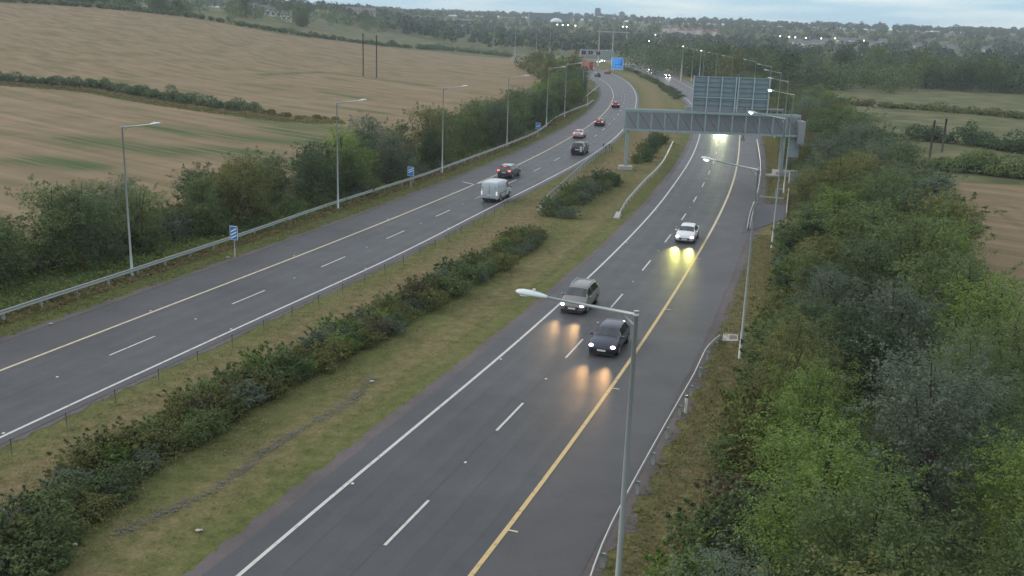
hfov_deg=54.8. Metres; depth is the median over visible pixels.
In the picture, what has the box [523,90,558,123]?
tree
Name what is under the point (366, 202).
verge grass
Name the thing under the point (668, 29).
house
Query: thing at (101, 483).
shrub
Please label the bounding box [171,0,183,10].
tree
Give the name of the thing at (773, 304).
bush
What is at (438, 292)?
shrub
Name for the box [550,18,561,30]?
canopy
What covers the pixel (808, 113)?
tree
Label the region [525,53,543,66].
tree
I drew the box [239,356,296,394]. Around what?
shrub
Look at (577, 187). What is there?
shrub
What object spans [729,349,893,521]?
tree
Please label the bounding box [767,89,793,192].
street lamp
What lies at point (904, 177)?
tree
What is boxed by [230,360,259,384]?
shrub
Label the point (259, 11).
wood thicket
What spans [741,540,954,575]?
tree
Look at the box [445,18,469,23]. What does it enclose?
shed
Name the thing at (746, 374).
bush
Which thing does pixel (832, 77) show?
wood thicket
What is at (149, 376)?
gravel margin
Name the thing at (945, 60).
tree
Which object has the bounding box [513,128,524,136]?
bush
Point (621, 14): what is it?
tower block
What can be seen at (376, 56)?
utility pole
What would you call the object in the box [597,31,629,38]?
footbridge
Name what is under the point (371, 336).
shrub
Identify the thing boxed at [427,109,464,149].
tree
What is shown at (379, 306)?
shrub
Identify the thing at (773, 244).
bush
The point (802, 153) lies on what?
tree
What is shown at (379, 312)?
shrub
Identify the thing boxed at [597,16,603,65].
mast light
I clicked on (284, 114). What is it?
hedge
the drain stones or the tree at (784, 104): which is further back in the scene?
the tree at (784, 104)
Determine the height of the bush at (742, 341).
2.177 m
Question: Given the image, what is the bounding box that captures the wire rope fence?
[0,202,512,454]
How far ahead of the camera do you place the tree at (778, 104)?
224.73 m
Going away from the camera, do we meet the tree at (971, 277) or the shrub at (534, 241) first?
the tree at (971, 277)
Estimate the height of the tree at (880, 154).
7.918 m
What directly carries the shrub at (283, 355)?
on the ground at (58, 136)
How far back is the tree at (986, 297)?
54.27 m
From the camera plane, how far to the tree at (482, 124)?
157.33 m
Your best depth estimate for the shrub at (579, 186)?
114.19 m
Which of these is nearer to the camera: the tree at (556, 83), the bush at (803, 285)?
the bush at (803, 285)
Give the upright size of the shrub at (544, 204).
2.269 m
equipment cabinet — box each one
[775,188,782,197]
[788,170,797,183]
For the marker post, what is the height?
1.000 m
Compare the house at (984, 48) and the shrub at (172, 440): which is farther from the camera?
the house at (984, 48)
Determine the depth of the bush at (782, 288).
72.13 m
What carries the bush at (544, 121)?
on the ground at (58, 136)
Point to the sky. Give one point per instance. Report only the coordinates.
(935, 13)
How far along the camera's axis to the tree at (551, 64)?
322.39 m
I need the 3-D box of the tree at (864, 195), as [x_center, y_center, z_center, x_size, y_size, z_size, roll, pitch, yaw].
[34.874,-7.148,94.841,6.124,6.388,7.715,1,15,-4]
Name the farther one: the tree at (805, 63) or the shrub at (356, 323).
the tree at (805, 63)
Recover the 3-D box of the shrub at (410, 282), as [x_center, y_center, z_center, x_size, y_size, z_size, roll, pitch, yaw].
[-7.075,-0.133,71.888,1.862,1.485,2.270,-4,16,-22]
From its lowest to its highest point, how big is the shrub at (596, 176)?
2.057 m
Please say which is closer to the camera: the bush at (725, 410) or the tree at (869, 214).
the bush at (725, 410)
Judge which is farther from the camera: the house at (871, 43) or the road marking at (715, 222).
the house at (871, 43)
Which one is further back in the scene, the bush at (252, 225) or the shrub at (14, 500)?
the bush at (252, 225)
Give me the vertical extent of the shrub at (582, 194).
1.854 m
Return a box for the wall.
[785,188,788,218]
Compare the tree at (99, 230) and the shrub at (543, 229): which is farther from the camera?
the shrub at (543, 229)
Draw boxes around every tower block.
[574,13,580,19]
[594,8,600,20]
[602,14,615,20]
[619,11,624,21]
[664,19,680,25]
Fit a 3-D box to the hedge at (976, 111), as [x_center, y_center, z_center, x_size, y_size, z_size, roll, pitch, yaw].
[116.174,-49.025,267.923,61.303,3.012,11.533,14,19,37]
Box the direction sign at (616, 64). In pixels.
[611,57,623,70]
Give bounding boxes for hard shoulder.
[0,60,612,369]
[474,54,761,575]
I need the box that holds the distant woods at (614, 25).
[334,3,1021,61]
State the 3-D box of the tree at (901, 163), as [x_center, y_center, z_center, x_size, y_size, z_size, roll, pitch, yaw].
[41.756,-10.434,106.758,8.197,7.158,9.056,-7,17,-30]
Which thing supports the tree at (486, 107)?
on the ground at (58, 136)
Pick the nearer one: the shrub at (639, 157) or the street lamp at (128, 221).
the street lamp at (128, 221)
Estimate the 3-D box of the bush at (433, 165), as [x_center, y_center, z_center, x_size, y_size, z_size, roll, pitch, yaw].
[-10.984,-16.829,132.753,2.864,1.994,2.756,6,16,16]
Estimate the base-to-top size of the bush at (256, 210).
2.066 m
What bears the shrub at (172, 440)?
on the ground at (58, 136)
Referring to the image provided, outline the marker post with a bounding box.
[684,395,687,413]
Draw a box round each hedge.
[0,0,412,47]
[0,70,261,111]
[252,108,339,119]
[415,42,512,56]
[835,96,1023,118]
[901,119,1023,153]
[919,147,1023,178]
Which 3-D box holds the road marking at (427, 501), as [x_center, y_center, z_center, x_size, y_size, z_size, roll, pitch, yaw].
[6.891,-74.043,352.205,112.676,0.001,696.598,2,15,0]
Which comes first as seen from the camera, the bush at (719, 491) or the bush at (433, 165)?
the bush at (719, 491)
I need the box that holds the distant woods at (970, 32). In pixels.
[96,0,1023,52]
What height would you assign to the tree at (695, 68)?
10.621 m
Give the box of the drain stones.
[110,376,382,537]
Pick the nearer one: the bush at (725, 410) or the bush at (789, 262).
the bush at (725, 410)
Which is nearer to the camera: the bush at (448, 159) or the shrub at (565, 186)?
the shrub at (565, 186)
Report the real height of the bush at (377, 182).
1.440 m
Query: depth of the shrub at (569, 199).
107.16 m
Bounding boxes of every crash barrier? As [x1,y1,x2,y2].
[0,100,593,321]
[541,145,608,202]
[590,335,719,575]
[619,141,673,211]
[747,201,756,229]
[757,140,761,201]
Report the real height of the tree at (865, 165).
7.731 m
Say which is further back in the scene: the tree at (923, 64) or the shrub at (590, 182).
the tree at (923, 64)
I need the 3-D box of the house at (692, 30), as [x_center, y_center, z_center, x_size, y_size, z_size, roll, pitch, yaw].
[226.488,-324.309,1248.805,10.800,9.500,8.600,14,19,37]
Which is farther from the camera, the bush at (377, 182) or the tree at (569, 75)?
the tree at (569, 75)
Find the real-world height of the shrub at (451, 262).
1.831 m
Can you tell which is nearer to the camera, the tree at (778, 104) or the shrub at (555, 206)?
the shrub at (555, 206)
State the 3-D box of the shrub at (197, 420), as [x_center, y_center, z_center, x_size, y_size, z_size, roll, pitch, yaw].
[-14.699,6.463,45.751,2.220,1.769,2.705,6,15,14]
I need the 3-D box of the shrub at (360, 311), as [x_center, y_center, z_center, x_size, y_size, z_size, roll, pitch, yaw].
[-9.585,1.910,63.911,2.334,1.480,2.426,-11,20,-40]
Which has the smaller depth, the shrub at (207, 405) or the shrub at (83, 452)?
the shrub at (83, 452)
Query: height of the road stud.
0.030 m
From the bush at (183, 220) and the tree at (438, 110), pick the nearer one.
the bush at (183, 220)
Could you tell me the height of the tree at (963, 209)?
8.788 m
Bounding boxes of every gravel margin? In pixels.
[0,68,639,448]
[0,79,600,342]
[181,57,693,575]
[521,54,769,575]
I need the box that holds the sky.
[124,0,1023,32]
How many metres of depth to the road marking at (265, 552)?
47.95 m
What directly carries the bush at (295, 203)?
on the ground at (58, 136)
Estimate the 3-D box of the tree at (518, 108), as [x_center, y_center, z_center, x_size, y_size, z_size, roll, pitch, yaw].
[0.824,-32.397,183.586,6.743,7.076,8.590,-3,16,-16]
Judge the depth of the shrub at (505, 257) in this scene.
79.86 m
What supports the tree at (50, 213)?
on the ground at (58, 136)
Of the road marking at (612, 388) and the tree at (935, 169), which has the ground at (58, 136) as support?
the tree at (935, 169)
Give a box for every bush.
[1,229,56,276]
[88,222,134,253]
[125,208,168,238]
[125,224,170,256]
[144,201,180,233]
[152,197,195,226]
[153,206,196,240]
[188,201,239,225]
[190,201,239,235]
[212,224,230,238]
[241,202,273,222]
[244,218,261,230]
[249,210,269,225]
[259,210,278,220]
[273,198,303,217]
[286,196,311,210]
[306,192,332,208]
[331,192,347,202]
[332,185,347,195]
[349,183,373,196]
[367,178,382,188]
[381,170,397,183]
[394,164,407,179]
[414,162,429,175]
[422,155,438,169]
[439,151,453,165]
[443,147,456,159]
[455,148,467,158]
[464,141,479,153]
[488,134,502,145]
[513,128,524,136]
[527,123,535,130]
[539,116,551,124]
[638,532,733,575]
[661,489,745,562]
[687,470,772,512]
[695,514,797,575]
[698,426,766,478]
[704,386,775,454]
[706,472,787,551]
[722,383,772,417]
[726,429,817,495]
[729,552,789,575]
[730,381,802,440]
[733,355,781,387]
[734,364,778,390]
[736,466,812,522]
[738,416,835,473]
[739,334,784,372]
[740,331,793,362]
[743,310,794,353]
[749,285,798,319]
[751,318,779,336]
[754,376,817,424]
[761,283,794,302]
[764,267,797,292]
[767,258,798,282]
[769,217,810,242]
[769,225,813,255]
[769,299,793,316]
[770,250,802,272]
[774,221,806,236]
[775,235,821,263]
[776,261,802,284]
[777,368,843,413]
[779,334,824,365]
[783,158,801,169]
[786,283,822,306]
[794,290,841,312]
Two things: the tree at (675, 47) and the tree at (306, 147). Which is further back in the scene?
the tree at (675, 47)
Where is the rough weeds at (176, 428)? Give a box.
[0,225,549,575]
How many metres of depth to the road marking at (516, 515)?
46.92 m
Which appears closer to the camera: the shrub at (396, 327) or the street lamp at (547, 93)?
the shrub at (396, 327)
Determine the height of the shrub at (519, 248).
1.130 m
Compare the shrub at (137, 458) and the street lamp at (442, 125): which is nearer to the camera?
the shrub at (137, 458)
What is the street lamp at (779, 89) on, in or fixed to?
on the ground at (58, 136)
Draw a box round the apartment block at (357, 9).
[345,6,375,21]
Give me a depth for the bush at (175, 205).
92.07 m
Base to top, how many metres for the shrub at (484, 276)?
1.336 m
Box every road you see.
[0,57,638,443]
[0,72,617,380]
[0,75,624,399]
[201,54,738,575]
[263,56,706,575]
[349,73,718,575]
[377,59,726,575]
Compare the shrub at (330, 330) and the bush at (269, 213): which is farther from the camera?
the bush at (269, 213)
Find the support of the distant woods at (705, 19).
on the ground at (58, 136)
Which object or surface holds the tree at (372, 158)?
on the ground at (58, 136)
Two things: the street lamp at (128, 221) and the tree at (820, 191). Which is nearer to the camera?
the street lamp at (128, 221)
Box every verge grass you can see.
[0,83,345,123]
[0,91,597,336]
[598,100,790,575]
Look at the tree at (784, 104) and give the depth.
210.72 m
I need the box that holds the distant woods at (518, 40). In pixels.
[237,0,1023,67]
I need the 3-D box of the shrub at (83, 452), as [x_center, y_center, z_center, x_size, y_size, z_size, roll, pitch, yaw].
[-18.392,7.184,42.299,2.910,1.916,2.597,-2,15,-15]
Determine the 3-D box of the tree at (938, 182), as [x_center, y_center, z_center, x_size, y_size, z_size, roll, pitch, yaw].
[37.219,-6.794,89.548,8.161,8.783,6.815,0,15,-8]
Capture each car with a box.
[497,163,520,178]
[560,277,599,313]
[570,141,589,154]
[573,129,586,137]
[589,318,630,355]
[594,118,605,125]
[612,101,619,107]
[675,222,698,242]
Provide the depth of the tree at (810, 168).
118.63 m
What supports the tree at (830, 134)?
on the ground at (58, 136)
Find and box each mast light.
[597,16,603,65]
[611,18,615,65]
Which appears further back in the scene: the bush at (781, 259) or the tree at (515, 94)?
the tree at (515, 94)
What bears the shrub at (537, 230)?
on the ground at (58, 136)
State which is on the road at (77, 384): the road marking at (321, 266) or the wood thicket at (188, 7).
the road marking at (321, 266)
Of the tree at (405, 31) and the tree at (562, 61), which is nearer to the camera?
the tree at (562, 61)
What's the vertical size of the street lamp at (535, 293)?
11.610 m
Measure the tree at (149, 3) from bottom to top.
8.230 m
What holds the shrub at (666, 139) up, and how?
on the ground at (58, 136)
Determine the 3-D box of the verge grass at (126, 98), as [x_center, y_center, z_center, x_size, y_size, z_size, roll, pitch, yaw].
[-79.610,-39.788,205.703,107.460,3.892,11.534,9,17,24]
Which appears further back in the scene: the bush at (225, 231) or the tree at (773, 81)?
the tree at (773, 81)
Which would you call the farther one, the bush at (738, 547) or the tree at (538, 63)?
the tree at (538, 63)
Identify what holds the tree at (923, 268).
on the ground at (58, 136)
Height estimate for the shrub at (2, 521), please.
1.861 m
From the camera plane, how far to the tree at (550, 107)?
207.74 m
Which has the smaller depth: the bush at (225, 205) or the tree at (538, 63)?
the bush at (225, 205)
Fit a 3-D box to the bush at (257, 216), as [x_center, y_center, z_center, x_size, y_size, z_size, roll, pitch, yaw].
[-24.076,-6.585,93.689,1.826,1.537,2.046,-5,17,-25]
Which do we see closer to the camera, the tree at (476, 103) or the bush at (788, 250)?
the bush at (788, 250)
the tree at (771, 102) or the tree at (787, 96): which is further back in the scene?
the tree at (771, 102)
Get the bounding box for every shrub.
[0,484,51,519]
[0,504,87,571]
[0,506,31,529]
[0,512,51,550]
[0,513,23,544]
[0,536,82,575]
[0,551,22,575]
[16,472,87,525]
[37,462,94,500]
[41,438,117,481]
[45,501,96,543]
[54,476,108,507]
[67,423,136,464]
[76,484,123,523]
[82,460,147,507]
[89,439,134,472]
[93,414,175,464]
[102,455,144,485]
[126,411,168,447]
[127,443,166,475]
[150,404,189,429]
[153,424,191,456]
[156,384,202,419]
[173,407,225,450]
[175,376,223,400]
[181,394,214,421]
[186,382,231,409]
[190,402,237,435]
[197,382,253,424]
[209,362,246,386]
[211,379,275,410]
[213,374,250,397]
[230,344,272,375]
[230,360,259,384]
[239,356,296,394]
[247,363,288,403]
[250,344,305,379]
[260,340,310,368]
[281,356,319,383]
[289,344,315,357]
[293,329,328,351]
[294,354,321,376]
[303,332,356,361]
[304,311,355,335]
[304,347,339,373]
[308,316,356,350]
[319,327,362,355]
[322,313,378,337]
[338,326,370,351]
[342,311,362,327]
[347,306,377,321]
[352,309,395,342]
[353,321,386,350]
[354,300,376,316]
[360,307,391,326]
[364,297,390,313]
[372,290,403,310]
[377,313,406,336]
[384,310,409,324]
[388,300,414,317]
[392,284,421,308]
[397,277,435,298]
[399,297,430,312]
[402,282,449,310]
[404,275,425,290]
[412,272,438,282]
[419,285,449,305]
[421,273,444,289]
[430,266,458,281]
[433,256,466,273]
[435,273,458,289]
[438,270,475,297]
[445,273,468,287]
[447,260,482,280]
[456,253,475,264]
[458,248,491,263]
[465,266,489,283]
[469,257,501,277]
[474,251,492,262]
[481,247,496,257]
[482,248,521,271]
[490,242,505,253]
[491,235,511,242]
[495,227,521,238]
[500,238,516,246]
[501,245,523,257]
[507,230,525,244]
[508,225,528,235]
[509,238,521,246]
[512,242,530,255]
[517,239,535,251]
[520,234,541,248]
[522,224,544,238]
[522,232,543,245]
[535,195,563,216]
[538,228,547,238]
[543,197,564,213]
[549,194,565,206]
[554,181,579,197]
[554,189,579,205]
[554,203,581,218]
[558,187,579,198]
[560,193,580,208]
[569,181,586,190]
[571,186,589,200]
[571,188,593,204]
[574,176,588,183]
[576,181,598,198]
[579,187,595,200]
[583,170,606,180]
[583,178,601,194]
[591,167,611,180]
[592,177,608,192]
[598,179,614,190]
[607,172,625,186]
[630,153,643,163]
[633,140,648,151]
[637,149,653,161]
[640,144,658,157]
[643,133,659,143]
[643,140,662,152]
[648,136,660,144]
[660,134,670,143]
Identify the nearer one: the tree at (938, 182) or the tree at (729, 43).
the tree at (938, 182)
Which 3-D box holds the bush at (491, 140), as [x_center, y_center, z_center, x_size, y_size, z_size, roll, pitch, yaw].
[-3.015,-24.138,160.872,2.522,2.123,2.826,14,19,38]
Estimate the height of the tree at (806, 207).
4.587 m
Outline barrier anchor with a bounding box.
[613,212,621,218]
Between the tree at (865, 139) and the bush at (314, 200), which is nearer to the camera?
the bush at (314, 200)
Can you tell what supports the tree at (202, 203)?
on the ground at (58, 136)
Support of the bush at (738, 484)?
on the ground at (58, 136)
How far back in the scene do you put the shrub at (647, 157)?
148.27 m
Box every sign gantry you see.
[580,49,613,58]
[618,76,805,177]
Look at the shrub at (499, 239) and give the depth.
88.52 m
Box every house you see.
[259,5,270,15]
[269,7,281,17]
[280,10,291,22]
[663,26,672,32]
[671,25,679,31]
[679,28,688,34]
[688,28,695,34]
[695,27,703,33]
[702,30,712,34]
[710,29,719,35]
[792,39,801,46]
[801,40,811,47]
[810,39,820,46]
[820,39,828,46]
[836,37,848,43]
[848,38,857,43]
[868,41,881,48]
[877,38,887,43]
[911,43,922,47]
[943,44,954,50]
[981,46,992,52]
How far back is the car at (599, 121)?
198.89 m
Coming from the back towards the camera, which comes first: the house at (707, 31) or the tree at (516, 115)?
the house at (707, 31)
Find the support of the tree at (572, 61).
on the ground at (58, 136)
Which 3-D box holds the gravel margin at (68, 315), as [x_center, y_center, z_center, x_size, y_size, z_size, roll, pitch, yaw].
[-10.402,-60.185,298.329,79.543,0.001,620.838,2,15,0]
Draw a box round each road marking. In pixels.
[0,76,636,437]
[0,79,613,370]
[110,87,624,354]
[236,56,699,575]
[383,84,719,544]
[468,239,706,575]
[508,139,740,532]
[596,59,739,238]
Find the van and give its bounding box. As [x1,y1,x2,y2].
[481,178,510,201]
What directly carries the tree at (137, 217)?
on the ground at (58, 136)
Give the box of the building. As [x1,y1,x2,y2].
[528,12,569,24]
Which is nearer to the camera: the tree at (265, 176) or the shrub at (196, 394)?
the shrub at (196, 394)
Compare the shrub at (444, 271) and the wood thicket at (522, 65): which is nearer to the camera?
the shrub at (444, 271)
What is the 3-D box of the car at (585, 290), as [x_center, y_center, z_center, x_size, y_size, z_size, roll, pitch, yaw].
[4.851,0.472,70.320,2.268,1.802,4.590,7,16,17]
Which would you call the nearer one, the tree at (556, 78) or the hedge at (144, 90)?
the hedge at (144, 90)
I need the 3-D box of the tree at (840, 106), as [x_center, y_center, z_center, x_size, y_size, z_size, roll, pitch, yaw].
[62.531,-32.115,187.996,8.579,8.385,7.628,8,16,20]
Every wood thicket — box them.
[55,0,200,13]
[185,0,644,47]
[514,56,541,78]
[547,62,578,83]
[616,43,1023,93]
[630,46,924,92]
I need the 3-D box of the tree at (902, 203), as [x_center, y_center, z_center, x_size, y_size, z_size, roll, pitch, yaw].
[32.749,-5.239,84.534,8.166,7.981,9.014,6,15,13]
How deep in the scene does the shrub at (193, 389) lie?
50.28 m
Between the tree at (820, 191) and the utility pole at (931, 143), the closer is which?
the tree at (820, 191)
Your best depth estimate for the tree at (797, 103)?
199.84 m
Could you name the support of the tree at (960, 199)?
on the ground at (58, 136)
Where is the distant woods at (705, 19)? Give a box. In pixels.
[140,0,1023,33]
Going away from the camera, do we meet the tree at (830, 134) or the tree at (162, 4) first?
the tree at (830, 134)
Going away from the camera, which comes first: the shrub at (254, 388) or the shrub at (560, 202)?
the shrub at (254, 388)
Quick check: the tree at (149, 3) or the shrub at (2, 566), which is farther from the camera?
the tree at (149, 3)
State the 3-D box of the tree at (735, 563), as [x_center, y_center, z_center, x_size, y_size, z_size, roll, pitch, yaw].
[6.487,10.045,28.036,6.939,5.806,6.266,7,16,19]
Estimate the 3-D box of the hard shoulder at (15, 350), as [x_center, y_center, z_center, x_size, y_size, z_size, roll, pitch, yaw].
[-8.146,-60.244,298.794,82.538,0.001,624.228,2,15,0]
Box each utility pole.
[361,33,363,75]
[376,35,376,77]
[928,120,935,159]
[941,118,947,151]
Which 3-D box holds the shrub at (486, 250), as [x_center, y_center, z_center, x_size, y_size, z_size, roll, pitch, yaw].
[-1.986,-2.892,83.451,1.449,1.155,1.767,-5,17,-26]
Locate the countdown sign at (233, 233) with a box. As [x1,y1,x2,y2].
[230,226,237,255]
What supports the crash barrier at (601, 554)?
on the ground at (58, 136)
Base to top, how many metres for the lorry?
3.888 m
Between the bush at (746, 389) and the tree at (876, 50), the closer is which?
the bush at (746, 389)
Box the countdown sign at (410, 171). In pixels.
[408,167,413,175]
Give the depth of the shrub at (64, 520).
37.34 m
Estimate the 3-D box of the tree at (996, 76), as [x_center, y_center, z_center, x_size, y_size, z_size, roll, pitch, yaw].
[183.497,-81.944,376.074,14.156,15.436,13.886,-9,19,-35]
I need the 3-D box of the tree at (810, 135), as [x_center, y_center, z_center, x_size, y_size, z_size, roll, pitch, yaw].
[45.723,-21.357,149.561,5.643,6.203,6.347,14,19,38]
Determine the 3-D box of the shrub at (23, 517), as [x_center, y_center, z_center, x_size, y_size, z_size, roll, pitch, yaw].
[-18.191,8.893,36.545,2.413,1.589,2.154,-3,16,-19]
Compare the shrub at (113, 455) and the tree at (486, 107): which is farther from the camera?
the tree at (486, 107)
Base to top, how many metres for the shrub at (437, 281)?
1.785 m
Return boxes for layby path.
[741,199,786,233]
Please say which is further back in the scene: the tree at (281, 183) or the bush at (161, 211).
the tree at (281, 183)
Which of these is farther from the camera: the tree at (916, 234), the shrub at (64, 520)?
the tree at (916, 234)
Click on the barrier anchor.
(617, 215)
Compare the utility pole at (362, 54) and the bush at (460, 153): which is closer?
the bush at (460, 153)
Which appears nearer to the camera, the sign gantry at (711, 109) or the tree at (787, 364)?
the tree at (787, 364)
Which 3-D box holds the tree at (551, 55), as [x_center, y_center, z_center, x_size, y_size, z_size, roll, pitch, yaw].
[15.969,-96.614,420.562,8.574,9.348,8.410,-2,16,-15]
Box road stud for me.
[1,107,699,484]
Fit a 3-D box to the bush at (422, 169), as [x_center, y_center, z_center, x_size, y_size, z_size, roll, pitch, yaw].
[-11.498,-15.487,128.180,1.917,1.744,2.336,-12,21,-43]
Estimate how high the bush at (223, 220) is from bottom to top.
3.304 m
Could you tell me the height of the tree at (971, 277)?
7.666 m
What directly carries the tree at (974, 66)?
on the ground at (58, 136)
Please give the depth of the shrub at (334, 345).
57.22 m
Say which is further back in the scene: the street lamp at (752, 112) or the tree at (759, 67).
the tree at (759, 67)
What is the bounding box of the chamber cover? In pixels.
[722,334,737,341]
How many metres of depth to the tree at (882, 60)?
414.19 m
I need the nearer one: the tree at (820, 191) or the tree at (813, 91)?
the tree at (820, 191)
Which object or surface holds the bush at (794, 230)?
on the ground at (58, 136)
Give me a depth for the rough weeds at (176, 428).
47.55 m
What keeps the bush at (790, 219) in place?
on the ground at (58, 136)
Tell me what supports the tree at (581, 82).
on the ground at (58, 136)
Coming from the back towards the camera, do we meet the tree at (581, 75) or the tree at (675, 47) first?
the tree at (675, 47)
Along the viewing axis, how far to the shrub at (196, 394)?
49.24 m
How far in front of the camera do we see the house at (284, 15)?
599.48 m
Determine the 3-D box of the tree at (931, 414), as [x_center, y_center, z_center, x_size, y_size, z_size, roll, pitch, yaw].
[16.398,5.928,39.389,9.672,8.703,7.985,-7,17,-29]
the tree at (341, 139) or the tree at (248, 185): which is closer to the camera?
the tree at (248, 185)
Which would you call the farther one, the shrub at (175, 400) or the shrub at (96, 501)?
the shrub at (175, 400)
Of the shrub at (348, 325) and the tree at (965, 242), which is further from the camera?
the tree at (965, 242)
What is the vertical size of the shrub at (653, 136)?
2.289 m
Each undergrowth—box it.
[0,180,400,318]
[682,93,1022,575]
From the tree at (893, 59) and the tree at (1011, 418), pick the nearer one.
the tree at (1011, 418)
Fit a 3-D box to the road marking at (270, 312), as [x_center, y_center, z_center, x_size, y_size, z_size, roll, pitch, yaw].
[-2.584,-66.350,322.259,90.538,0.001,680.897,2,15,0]
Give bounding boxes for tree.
[0,215,47,274]
[0,216,45,290]
[3,175,95,269]
[23,178,134,267]
[37,181,148,250]
[40,198,116,252]
[89,171,147,224]
[101,179,175,250]
[144,0,159,9]
[151,0,168,11]
[165,161,233,228]
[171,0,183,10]
[176,169,230,235]
[204,156,269,213]
[205,146,295,225]
[223,0,240,13]
[236,0,256,17]
[242,158,290,198]
[247,150,304,206]
[279,0,297,9]
[283,139,356,193]
[285,148,349,203]
[289,2,310,22]
[295,13,310,26]
[318,123,380,183]
[321,144,376,194]
[343,14,353,24]
[345,123,383,174]
[345,135,385,179]
[346,110,400,155]
[360,6,373,25]
[368,130,418,178]
[371,126,417,169]
[387,119,419,162]
[401,22,411,33]
[402,102,454,160]
[412,125,450,167]
[423,103,462,141]
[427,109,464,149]
[448,109,473,141]
[452,111,487,149]
[454,96,488,114]
[462,104,501,146]
[463,97,493,134]
[475,100,506,140]
[481,99,521,143]
[484,96,508,114]
[495,105,527,134]
[498,85,534,121]
[503,95,534,126]
[513,85,536,122]
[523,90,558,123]
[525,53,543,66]
[525,78,554,95]
[526,49,546,63]
[527,86,567,116]
[531,85,560,109]
[533,56,551,71]
[538,54,558,84]
[538,58,553,79]
[543,50,556,61]
[544,77,575,104]
[550,73,568,86]
[551,86,571,112]
[557,52,568,68]
[557,88,573,109]
[558,77,579,101]
[559,50,591,78]
[561,71,585,93]
[566,78,590,102]
[572,68,588,87]
[572,74,587,92]
[648,538,813,575]
[665,37,683,67]
[676,50,702,74]
[683,53,708,75]
[696,38,710,52]
[696,393,931,575]
[701,45,720,65]
[705,51,728,76]
[709,46,736,66]
[711,41,735,62]
[711,55,732,76]
[714,48,752,77]
[718,37,732,51]
[722,304,862,439]
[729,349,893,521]
[732,70,748,86]
[734,55,768,76]
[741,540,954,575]
[746,73,762,77]
[750,443,1002,575]
[763,291,940,409]
[764,39,779,71]
[764,46,792,79]
[764,75,783,94]
[764,95,776,112]
[764,289,843,354]
[769,49,802,82]
[769,87,800,112]
[769,96,792,113]
[769,101,788,113]
[770,79,780,97]
[771,204,843,253]
[773,81,803,97]
[779,87,799,104]
[780,98,794,113]
[781,327,1022,561]
[782,246,846,300]
[783,94,823,118]
[786,182,873,253]
[786,226,851,287]
[786,260,872,339]
[787,95,815,120]
[788,170,824,207]
[789,147,843,183]
[790,162,825,199]
[791,137,819,170]
[792,131,853,190]
[792,198,832,235]
[793,105,817,124]
[794,55,826,87]
[796,181,853,215]
[797,81,839,101]
[798,111,848,149]
[798,132,856,171]
[798,147,873,208]
[799,47,820,63]
[799,128,822,150]
[803,86,826,100]
[804,59,830,85]
[804,101,841,131]
[804,194,906,282]
[807,128,843,159]
[808,86,841,109]
[808,104,843,142]
[815,92,852,113]
[815,95,841,108]
[821,226,908,321]
[822,146,877,190]
[823,96,856,132]
[824,148,900,201]
[824,273,964,387]
[828,44,860,79]
[828,103,872,144]
[836,116,902,154]
[837,106,886,144]
[837,112,876,140]
[838,54,858,80]
[838,179,900,219]
[840,166,932,238]
[842,166,923,207]
[843,118,880,145]
[846,178,939,254]
[853,137,883,163]
[855,121,922,182]
[855,136,912,171]
[855,158,933,204]
[856,41,893,74]
[858,162,914,191]
[861,201,978,315]
[868,136,948,177]
[870,50,909,80]
[870,54,888,82]
[871,235,989,347]
[874,153,922,181]
[882,205,996,298]
[887,55,904,85]
[887,184,1007,273]
[888,323,1023,501]
[893,249,1023,360]
[899,187,996,253]
[900,165,969,214]
[901,167,962,226]
[902,47,936,84]
[907,53,945,87]
[913,280,1023,447]
[924,270,1023,395]
[928,518,1023,575]
[934,58,954,84]
[935,415,1023,575]
[941,60,979,90]
[953,55,981,89]
[966,468,1023,575]
[969,49,990,88]
[972,52,1015,91]
[1001,55,1023,91]
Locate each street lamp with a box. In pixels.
[121,122,159,276]
[336,99,366,208]
[441,85,467,172]
[506,75,528,146]
[516,289,638,575]
[546,66,565,126]
[564,62,581,116]
[587,59,602,106]
[701,156,759,358]
[748,111,785,247]
[764,69,781,137]
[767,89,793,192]
[768,77,788,113]
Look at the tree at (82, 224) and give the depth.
80.06 m
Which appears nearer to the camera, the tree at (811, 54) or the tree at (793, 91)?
the tree at (793, 91)
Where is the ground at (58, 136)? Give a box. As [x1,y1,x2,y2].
[0,0,1023,575]
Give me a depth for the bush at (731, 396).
51.29 m
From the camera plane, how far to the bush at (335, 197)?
105.96 m
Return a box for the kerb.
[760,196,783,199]
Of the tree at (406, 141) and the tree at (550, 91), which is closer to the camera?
the tree at (406, 141)
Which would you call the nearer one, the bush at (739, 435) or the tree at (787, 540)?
the tree at (787, 540)
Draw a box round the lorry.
[583,60,593,69]

